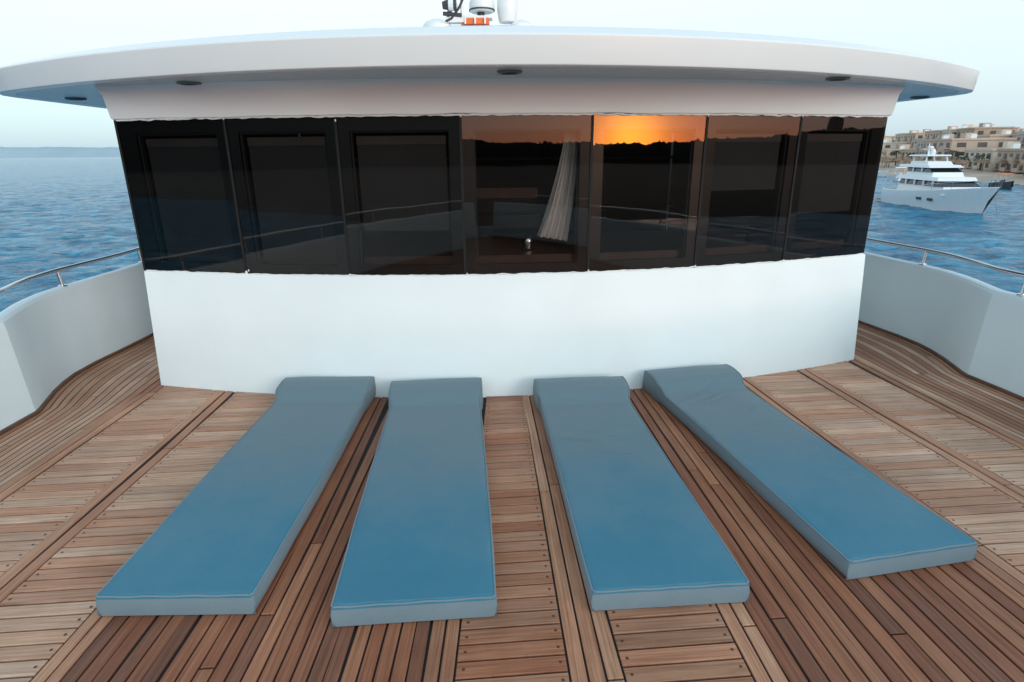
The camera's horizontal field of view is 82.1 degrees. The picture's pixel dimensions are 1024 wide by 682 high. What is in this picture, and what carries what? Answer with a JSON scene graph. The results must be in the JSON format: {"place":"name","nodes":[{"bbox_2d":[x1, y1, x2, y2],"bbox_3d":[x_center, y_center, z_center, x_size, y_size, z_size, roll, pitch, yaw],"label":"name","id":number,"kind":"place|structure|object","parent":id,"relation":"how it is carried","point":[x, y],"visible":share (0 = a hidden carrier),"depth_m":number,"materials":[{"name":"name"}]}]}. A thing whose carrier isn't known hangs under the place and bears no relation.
{"place":"outdoors","nodes":[
{"label":"outdoors","id":0,"kind":"place"},
{"bbox_2d":[0,147,120,157],"bbox_3d":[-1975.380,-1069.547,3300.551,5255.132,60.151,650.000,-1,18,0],"label":"distant hills","id":1,"kind":"structure","parent":0,"point":[5,152],"depth_m":3078.43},
{"bbox_2d":[0,323,1023,681],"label":"teak deck","id":2,"kind":"structure","parent":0,"point":[106,465],"depth_m":2.72,"materials":[{"name":"brown wood"}]},
{"bbox_2d":[96,376,375,615],"bbox_3d":[-1.385,0.691,3.457,0.684,0.180,2.266,-1,18,0],"label":"sunbed mattress","id":3,"kind":"object","parent":2,"relation":"on","point":[221,538],"visible":1,"depth_m":2.92,"materials":[{"name":"blue fabric"}]},
{"bbox_2d":[331,377,496,626],"bbox_3d":[-0.479,0.701,3.401,0.683,0.180,2.247,-2,18,-4],"label":"sunbed mattress","id":4,"kind":"object","parent":2,"relation":"on","point":[420,546],"visible":1,"depth_m":2.85,"materials":[{"name":"blue fabric"}]},
{"bbox_2d":[0,26,979,397],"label":"yacht cabin","id":5,"kind":"object","parent":2,"relation":"on","point":[508,210],"visible":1,"depth_m":4.42,"materials":[{"name":"white paint"}]},
{"bbox_2d":[462,25,534,25],"bbox_3d":[-0.498,-5.343,11.935,3.000,1.562,2.400,-1,18,0],"label":"flybridge hardtop","id":6,"kind":"object","parent":5,"relation":"on","point":[497,25],"visible":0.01,"depth_m":10.64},
{"bbox_2d":[423,0,531,26],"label":"radar mast","id":7,"kind":"object","parent":6,"relation":"on","point":[482,10],"visible":0.88,"depth_m":10.70,"materials":[{"name":"white plastic"}]},
{"bbox_2d":[113,114,886,274],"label":"window frames","id":8,"kind":"structure","parent":5,"relation":"in","point":[590,129],"depth_m":4.34,"materials":[{"name":"black glass"}]},
{"bbox_2d":[0,252,1023,429],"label":"bulwark","id":9,"kind":"object","parent":2,"relation":"on","point":[52,339],"visible":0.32,"depth_m":5.06,"materials":[{"name":"white paint"}]},
{"bbox_2d":[0,247,141,293],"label":"deck handrail","id":10,"kind":"object","parent":9,"relation":"on","point":[29,278],"visible":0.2,"depth_m":5.07,"materials":[{"name":"silver metal"}]},
{"bbox_2d":[866,238,1023,296],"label":"deck handrail","id":11,"kind":"object","parent":9,"relation":"on","point":[991,267],"visible":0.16,"depth_m":5.32,"materials":[{"name":"silver metal"}]},
{"bbox_2d":[0,320,1023,435],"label":"bulwark wood trim","id":12,"kind":"structure","parent":2,"relation":"on","point":[43,405],"depth_m":4.96,"materials":[{"name":"brown wood"}]},
{"bbox_2d":[533,376,749,610],"bbox_3d":[0.578,0.678,3.439,0.692,0.181,2.185,-2,18,-4],"label":"sunbed mattress","id":13,"kind":"object","parent":2,"relation":"on","point":[645,534],"visible":1,"depth_m":2.92,"materials":[{"name":"blue fabric"}]},
{"bbox_2d":[642,364,976,579],"bbox_3d":[1.578,0.607,3.634,0.704,0.180,2.210,-4,18,-10],"label":"sunbed mattress","id":14,"kind":"object","parent":2,"relation":"on","point":[847,517],"visible":1,"depth_m":3.15,"materials":[{"name":"blue fabric"}]},
{"bbox_2d":[0,156,1023,311],"bbox_3d":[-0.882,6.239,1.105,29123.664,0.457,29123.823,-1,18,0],"label":"sea water","id":15,"kind":"structure","parent":0,"point":[56,212],"depth_m":50.29,"materials":[{"name":"blue liquid"}]},
{"bbox_2d":[878,169,889,175],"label":"motor yacht","id":16,"kind":"object","parent":15,"relation":"on","point":[882,173],"visible":0.16,"depth_m":138.03,"materials":[{"name":"paint"}]},
{"bbox_2d":[894,167,906,180],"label":"motor boat","id":17,"kind":"object","parent":15,"relation":"on","point":[895,179],"visible":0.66,"depth_m":119.69,"materials":[{"name":"paint"}]},
{"bbox_2d":[876,143,1002,213],"bbox_3d":[46.980,-17.809,64.125,4.876,7.274,20.711,2,18,7],"label":"motor yacht","id":18,"kind":"object","parent":15,"relation":"on","point":[934,185],"visible":0.96,"depth_m":63.10,"materials":[{"name":"paint"}]},
{"bbox_2d":[988,173,1013,189],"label":"motor boat","id":19,"kind":"object","parent":15,"relation":"on","point":[1007,185],"visible":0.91,"depth_m":93.31,"materials":[{"name":"paint"}]},
{"bbox_2d":[0,0,1023,147],"label":"sky","id":20,"kind":"structure","parent":0,"point":[987,36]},
{"bbox_2d":[879,163,1023,184],"bbox_3d":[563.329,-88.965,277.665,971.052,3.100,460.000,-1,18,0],"label":"beach ground","id":21,"kind":"structure","parent":0,"point":[982,175],"depth_m":130.60,"materials":[{"name":"beige sand"}]},
{"bbox_2d":[882,138,905,148],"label":"apartment building","id":22,"kind":"structure","parent":21,"relation":"on","point":[888,143],"depth_m":246.59,"materials":[{"name":"paint"}]},
{"bbox_2d":[880,144,909,162],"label":"apartment building","id":23,"kind":"structure","parent":21,"relation":"on","point":[885,153],"depth_m":213.81,"materials":[{"name":"paint"}]},
{"bbox_2d":[895,130,917,141],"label":"apartment building","id":24,"kind":"structure","parent":21,"relation":"on","point":[899,137],"depth_m":286.11,"materials":[{"name":"paint"}]},
{"bbox_2d":[898,149,916,163],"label":"apartment building","id":25,"kind":"structure","parent":21,"relation":"on","point":[905,152],"depth_m":205.24,"materials":[{"name":"paint"}]},
{"bbox_2d":[903,129,931,148],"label":"apartment building","id":26,"kind":"structure","parent":21,"relation":"on","point":[909,138],"depth_m":268.56,"materials":[{"name":"paint"}]},
{"bbox_2d":[913,138,923,147],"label":"apartment building","id":27,"kind":"structure","parent":21,"relation":"on","point":[915,143],"depth_m":258.67,"materials":[{"name":"paint"}]},
{"bbox_2d":[910,134,953,162],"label":"apartment building","id":28,"kind":"structure","parent":21,"relation":"on","point":[921,146],"depth_m":183.37,"materials":[{"name":"paint"}]},
{"bbox_2d":[888,150,989,169],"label":"palm trees","id":29,"kind":"object","parent":21,"relation":"on","point":[952,152],"visible":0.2,"depth_m":159.47,"materials":[{"name":"green plant"}]},
{"bbox_2d":[924,126,957,139],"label":"apartment building","id":30,"kind":"structure","parent":21,"relation":"on","point":[933,134],"depth_m":233.65,"materials":[{"name":"paint"}]},
{"bbox_2d":[880,157,1023,175],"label":"beach umbrellas","id":31,"kind":"object","parent":21,"relation":"on","point":[909,160],"visible":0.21,"depth_m":142.40,"materials":[{"name":"brown plant"}]},
{"bbox_2d":[937,124,972,137],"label":"apartment building","id":32,"kind":"structure","parent":21,"relation":"on","point":[949,131],"depth_m":218.62,"materials":[{"name":"paint"}]},
{"bbox_2d":[920,133,1016,164],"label":"apartment building","id":33,"kind":"structure","parent":21,"relation":"on","point":[961,143],"depth_m":160.63,"materials":[{"name":"paint"}]},
{"bbox_2d":[954,123,1014,137],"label":"apartment building","id":34,"kind":"structure","parent":21,"relation":"on","point":[984,128],"depth_m":201.36,"materials":[{"name":"paint"}]},
{"bbox_2d":[959,142,1020,169],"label":"apartment building","id":35,"kind":"structure","parent":21,"relation":"on","point":[972,153],"depth_m":148.12,"materials":[{"name":"paint"}]},
{"bbox_2d":[977,129,1011,137],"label":"apartment building","id":36,"kind":"structure","parent":21,"relation":"on","point":[1004,133],"depth_m":186.91,"materials":[{"name":"paint"}]},
{"bbox_2d":[991,124,1019,131],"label":"apartment building","id":37,"kind":"structure","parent":21,"relation":"on","point":[1015,129],"depth_m":248.89,"materials":[{"name":"paint"}]},
{"bbox_2d":[988,148,1023,172],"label":"apartment building","id":38,"kind":"structure","parent":21,"relation":"on","point":[1012,156],"depth_m":130.67,"materials":[{"name":"paint"}]},
{"bbox_2d":[1015,133,1023,147],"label":"apartment building","id":39,"kind":"structure","parent":21,"relation":"on","point":[1020,137],"depth_m":167.79,"materials":[{"name":"paint"}]}
]}

